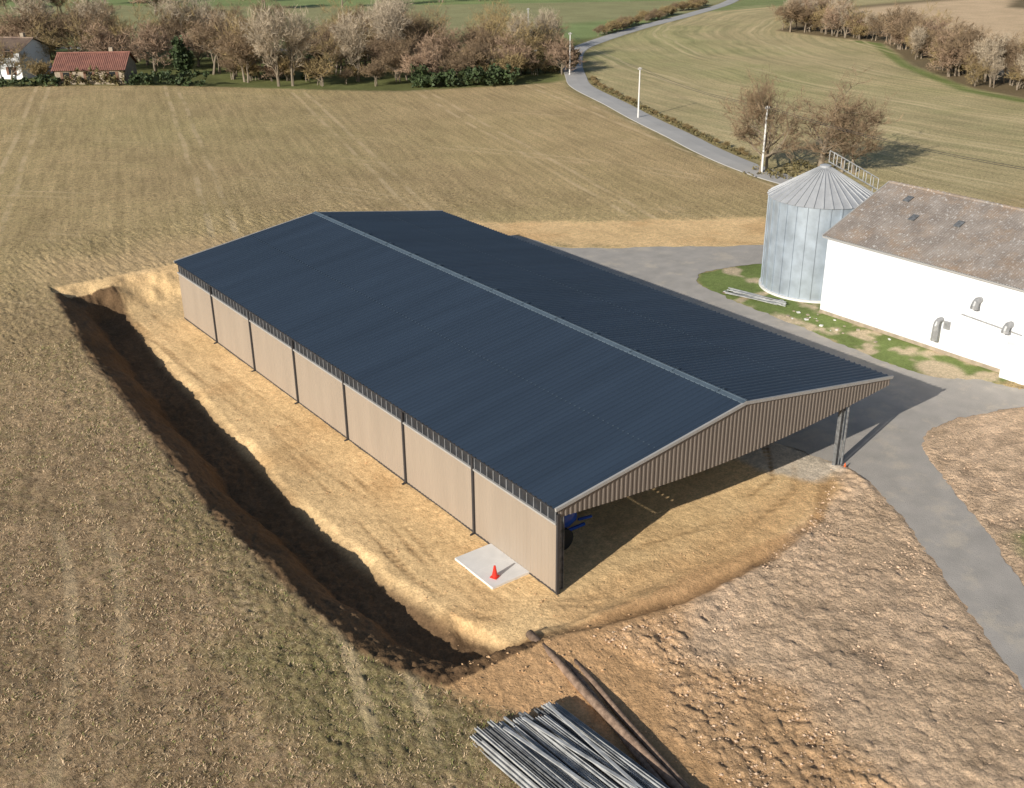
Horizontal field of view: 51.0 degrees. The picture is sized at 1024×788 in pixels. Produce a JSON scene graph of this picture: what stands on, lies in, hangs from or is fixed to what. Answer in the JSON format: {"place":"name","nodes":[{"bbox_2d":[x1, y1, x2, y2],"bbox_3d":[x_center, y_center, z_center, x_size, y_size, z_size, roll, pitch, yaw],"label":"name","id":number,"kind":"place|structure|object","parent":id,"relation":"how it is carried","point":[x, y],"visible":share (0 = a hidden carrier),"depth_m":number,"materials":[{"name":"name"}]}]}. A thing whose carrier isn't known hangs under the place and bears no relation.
{"place":"outdoors","nodes":[
{"label":"outdoors","id":0,"kind":"place"},
{"bbox_2d":[55,47,536,50],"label":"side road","id":1,"kind":"structure","parent":0,"point":[191,49],"depth_m":214.15,"materials":[{"name":"grey asphalt"}]},
{"bbox_2d":[0,0,1023,787],"bbox_3d":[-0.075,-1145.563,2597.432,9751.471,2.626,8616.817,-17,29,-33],"label":"ground","id":2,"kind":"structure","parent":0,"point":[116,202],"depth_m":51.49,"materials":[{"name":"soil"}]},
{"bbox_2d":[0,36,31,79],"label":"bare tree","id":3,"kind":"object","parent":2,"relation":"on","point":[16,63],"visible":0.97,"depth_m":171.43,"materials":[{"name":"brown plant"}]},
{"bbox_2d":[0,39,52,78],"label":"walls","id":4,"kind":"structure","parent":2,"relation":"on","point":[31,48],"depth_m":173.77,"materials":[{"name":"white paint"}]},
{"bbox_2d":[2,49,16,74],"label":"windows","id":5,"kind":"structure","parent":4,"relation":"attached to","point":[9,71],"depth_m":172.70,"materials":[{"name":"glass"}]},
{"bbox_2d":[0,36,47,52],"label":"tile roof","id":6,"kind":"structure","parent":4,"relation":"on","point":[10,41],"depth_m":173.51,"materials":[{"name":"brown tile"}]},
{"bbox_2d":[0,74,62,86],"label":"garden hedge","id":7,"kind":"object","parent":2,"relation":"on","point":[40,78],"visible":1,"depth_m":165.53,"materials":[{"name":"green plant"}]},
{"bbox_2d":[24,56,52,75],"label":"shrub","id":8,"kind":"object","parent":2,"relation":"on","point":[41,67],"visible":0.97,"depth_m":170.05,"materials":[{"name":"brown plant"}]},
{"bbox_2d":[25,12,70,71],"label":"bare tree","id":9,"kind":"object","parent":2,"relation":"on","point":[52,45],"visible":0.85,"depth_m":177.90,"materials":[{"name":"brown plant"}]},
{"bbox_2d":[62,6,118,51],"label":"bare tree","id":10,"kind":"object","parent":2,"relation":"on","point":[90,37],"visible":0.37,"depth_m":180.82,"materials":[{"name":"brown plant"}]},
{"bbox_2d":[62,65,125,85],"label":"garden shrubs","id":11,"kind":"object","parent":2,"relation":"on","point":[104,76],"visible":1,"depth_m":166.74,"materials":[{"name":"green plant"}]},
{"bbox_2d":[51,47,138,84],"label":"tiled outbuilding","id":12,"kind":"structure","parent":2,"relation":"on","point":[111,61],"depth_m":168.07,"materials":[{"name":"tile"}]},
{"bbox_2d":[60,72,118,80],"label":"windows","id":13,"kind":"structure","parent":12,"relation":"in","point":[62,74],"depth_m":167.43,"materials":[{"name":"paint"}]},
{"bbox_2d":[75,17,141,59],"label":"bare tree","id":14,"kind":"object","parent":2,"relation":"on","point":[100,37],"visible":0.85,"depth_m":180.38,"materials":[{"name":"brown plant"}]},
{"bbox_2d":[121,19,174,70],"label":"bare tree","id":15,"kind":"object","parent":2,"relation":"on","point":[152,45],"visible":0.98,"depth_m":180.88,"materials":[{"name":"brown plant"}]},
{"bbox_2d":[124,69,209,86],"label":"garden hedge","id":16,"kind":"object","parent":2,"relation":"on","point":[180,77],"visible":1,"depth_m":167.85,"materials":[{"name":"green plant"}]},
{"bbox_2d":[167,35,194,74],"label":"evergreen tree","id":17,"kind":"object","parent":2,"relation":"on","point":[181,56],"visible":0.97,"depth_m":177.97,"materials":[{"name":"green plant"}]},
{"bbox_2d":[184,8,250,74],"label":"bare tree","id":18,"kind":"object","parent":2,"relation":"on","point":[201,34],"visible":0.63,"depth_m":179.17,"materials":[{"name":"brown plant"}]},
{"bbox_2d":[204,7,263,78],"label":"bare tree","id":19,"kind":"object","parent":2,"relation":"on","point":[235,26],"visible":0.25,"depth_m":174.60,"materials":[{"name":"brown plant"}]},
{"bbox_2d":[210,24,279,82],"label":"bare tree","id":20,"kind":"object","parent":2,"relation":"on","point":[242,48],"visible":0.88,"depth_m":171.63,"materials":[{"name":"brown plant"}]},
{"bbox_2d":[234,2,292,86],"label":"bare tree","id":21,"kind":"object","parent":2,"relation":"on","point":[263,29],"visible":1,"depth_m":166.50,"materials":[{"name":"brown plant"}]},
{"bbox_2d":[0,339,568,787],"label":"crop stubble","id":22,"kind":"object","parent":2,"relation":"on","point":[60,609],"visible":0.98,"depth_m":39.82,"materials":[{"name":"beige plant"}]},
{"bbox_2d":[0,0,587,85],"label":"distant tree line","id":23,"kind":"object","parent":2,"relation":"on","point":[386,22],"visible":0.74,"depth_m":189.41,"materials":[{"name":"brown plant"}]},
{"bbox_2d":[271,4,320,85],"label":"bare tree","id":24,"kind":"object","parent":2,"relation":"on","point":[300,31],"visible":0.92,"depth_m":169.91,"materials":[{"name":"brown plant"}]},
{"bbox_2d":[301,51,317,79],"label":"evergreen tree","id":25,"kind":"object","parent":2,"relation":"on","point":[303,73],"visible":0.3,"depth_m":178.56,"materials":[{"name":"green plant"}]},
{"bbox_2d":[323,4,373,81],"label":"bare tree","id":26,"kind":"object","parent":2,"relation":"on","point":[348,37],"visible":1,"depth_m":174.02,"materials":[{"name":"brown plant"}]},
{"bbox_2d":[0,0,748,155],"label":"distant hedgerow","id":27,"kind":"object","parent":2,"relation":"on","point":[624,22],"visible":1,"depth_m":271.26,"materials":[{"name":"plant"}]},
{"bbox_2d":[394,38,444,76],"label":"bare tree","id":28,"kind":"object","parent":2,"relation":"on","point":[427,60],"visible":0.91,"depth_m":172.88,"materials":[{"name":"brown plant"}]},
{"bbox_2d":[408,63,519,87],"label":"evergreen shrubs","id":29,"kind":"object","parent":2,"relation":"on","point":[421,77],"visible":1,"depth_m":172.90,"materials":[{"name":"green plant"}]},
{"bbox_2d":[139,317,816,645],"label":"soil lumps","id":30,"kind":"object","parent":2,"relation":"on","point":[433,511],"visible":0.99,"depth_m":50.64,"materials":[{"name":"brown soil"}]},
{"bbox_2d":[455,35,503,76],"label":"bare tree","id":31,"kind":"object","parent":2,"relation":"on","point":[473,50],"visible":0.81,"depth_m":177.18,"materials":[{"name":"brown plant"}]},
{"bbox_2d":[455,544,528,589],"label":"concrete slab","id":32,"kind":"structure","parent":2,"relation":"on","point":[479,563],"depth_m":46.60,"materials":[{"name":"white concrete"}]},
{"bbox_2d":[490,565,499,579],"bbox_3d":[-0.734,7.558,45.679,0.317,0.560,0.317,13,28,28],"label":"traffic cone","id":33,"kind":"object","parent":32,"relation":"on","point":[495,575],"visible":1,"depth_m":45.64,"materials":[{"name":"red plastic"}]},
{"bbox_2d":[174,210,893,594],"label":"farm shed","id":34,"kind":"structure","parent":2,"relation":"on","point":[492,370],"depth_m":55.55,"materials":[{"name":"blue metal"}]},
{"bbox_2d":[496,46,581,73],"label":"evergreen shrubs","id":35,"kind":"object","parent":2,"relation":"on","point":[552,69],"visible":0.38,"depth_m":186.09,"materials":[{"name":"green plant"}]},
{"bbox_2d":[470,702,668,787],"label":"steel profile stack","id":36,"kind":"object","parent":2,"relation":"on","point":[521,758],"visible":1,"depth_m":35.49,"materials":[{"name":"grey metal"}]},
{"bbox_2d":[569,32,571,74],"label":"utility pole","id":37,"kind":"object","parent":2,"relation":"on","point":[569,52],"visible":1,"depth_m":183.49,"materials":[{"name":"concrete"}]},
{"bbox_2d":[526,630,682,787],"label":"wooden pole","id":38,"kind":"object","parent":2,"relation":"on","point":[605,713],"visible":0.98,"depth_m":37.56,"materials":[{"name":"brown wood"}]},
{"bbox_2d":[565,660,666,784],"bbox_3d":[3.966,11.882,36.566,0.311,0.272,9.315,-11,26,-22],"label":"wooden pole","id":39,"kind":"object","parent":2,"relation":"on","point":[642,761],"visible":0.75,"depth_m":36.26,"materials":[{"name":"brown wood"}]},
{"bbox_2d":[574,659,690,787],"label":"wooden pole","id":40,"kind":"object","parent":2,"relation":"on","point":[629,724],"visible":0.95,"depth_m":37.18,"materials":[{"name":"brown wood"}]},
{"bbox_2d":[637,67,641,117],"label":"utility pole","id":41,"kind":"object","parent":2,"relation":"on","point":[640,68],"visible":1,"depth_m":145.12,"materials":[{"name":"concrete"}]},
{"bbox_2d":[452,605,870,783],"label":"soil lumps","id":42,"kind":"object","parent":2,"relation":"on","point":[662,697],"visible":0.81,"depth_m":38.98,"materials":[{"name":"brown soil"}]},
{"bbox_2d":[589,77,760,159],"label":"roadside verge plants","id":43,"kind":"object","parent":2,"relation":"on","point":[698,133],"visible":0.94,"depth_m":141.01,"materials":[{"name":"brown plant"}]},
{"bbox_2d":[722,287,786,306],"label":"steel profile stack","id":44,"kind":"object","parent":2,"relation":"on","point":[735,292],"visible":1,"depth_m":78.23,"materials":[{"name":"grey metal"}]},
{"bbox_2d":[761,106,769,172],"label":"utility pole","id":45,"kind":"object","parent":2,"relation":"on","point":[762,162],"visible":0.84,"depth_m":114.06,"materials":[{"name":"concrete"}]},
{"bbox_2d":[530,9,1023,169],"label":"overhead wires","id":46,"kind":"object","parent":45,"relation":"attached to","point":[820,122],"visible":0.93,"depth_m":102.73,"materials":[{"name":"metal"}]},
{"bbox_2d":[718,64,816,172],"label":"bare oak tree","id":47,"kind":"object","parent":2,"relation":"on","point":[759,101],"visible":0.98,"depth_m":113.75,"materials":[{"name":"brown plant"}]},
{"bbox_2d":[743,158,833,178],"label":"undergrowth","id":48,"kind":"object","parent":2,"relation":"on","point":[783,169],"visible":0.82,"depth_m":115.30,"materials":[{"name":"brown plant"}]},
{"bbox_2d":[593,469,1023,787],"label":"soil clods","id":49,"kind":"object","parent":2,"relation":"on","point":[797,714],"visible":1,"depth_m":39.77,"materials":[{"name":"brown soil"}]},
{"bbox_2d":[759,150,878,303],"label":"grain silo","id":50,"kind":"object","parent":2,"relation":"on","point":[807,210],"visible":0.59,"depth_m":76.77,"materials":[{"name":"metal"}]},
{"bbox_2d":[786,310,890,342],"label":"rubble","id":51,"kind":"object","parent":2,"relation":"on","point":[807,318],"visible":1,"depth_m":74.14,"materials":[{"name":"stone"}]},
{"bbox_2d":[783,63,903,166],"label":"bare oak tree","id":52,"kind":"object","parent":2,"relation":"on","point":[824,150],"visible":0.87,"depth_m":113.26,"materials":[{"name":"brown plant"}]},
{"bbox_2d":[812,93,895,172],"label":"bare oak tree","id":53,"kind":"object","parent":2,"relation":"on","point":[852,147],"visible":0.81,"depth_m":112.19,"materials":[{"name":"brown plant"}]},
{"bbox_2d":[767,0,1023,89],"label":"distant woodland","id":54,"kind":"object","parent":2,"relation":"on","point":[961,51],"visible":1,"depth_m":200.09,"materials":[{"name":"brown plant"}]},
{"bbox_2d":[932,413,1023,553],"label":"soil clods","id":55,"kind":"object","parent":2,"relation":"on","point":[987,477],"visible":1,"depth_m":54.36,"materials":[{"name":"brown soil"}]},
{"bbox_2d":[538,510,591,549],"bbox_3d":[2.081,5.741,48.445,3.991,1.800,2.600,-17,29,-33],"label":"farm sprayer","id":56,"kind":"object","parent":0,"point":[569,519],"visible":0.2,"depth_m":47.95,"materials":[{"name":"blue paint"}]},
{"bbox_2d":[563,0,792,183],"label":"country road","id":57,"kind":"structure","parent":0,"point":[577,79],"depth_m":147.89,"materials":[{"name":"grey asphalt"}]},
{"bbox_2d":[510,235,1023,688],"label":"farm track","id":58,"kind":"structure","parent":0,"point":[895,421],"depth_m":58.45,"materials":[{"name":"concrete"}]},
{"bbox_2d":[819,181,1023,384],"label":"white barn","id":59,"kind":"structure","parent":0,"point":[938,271],"depth_m":69.21,"materials":[{"name":"paint"}]}
]}

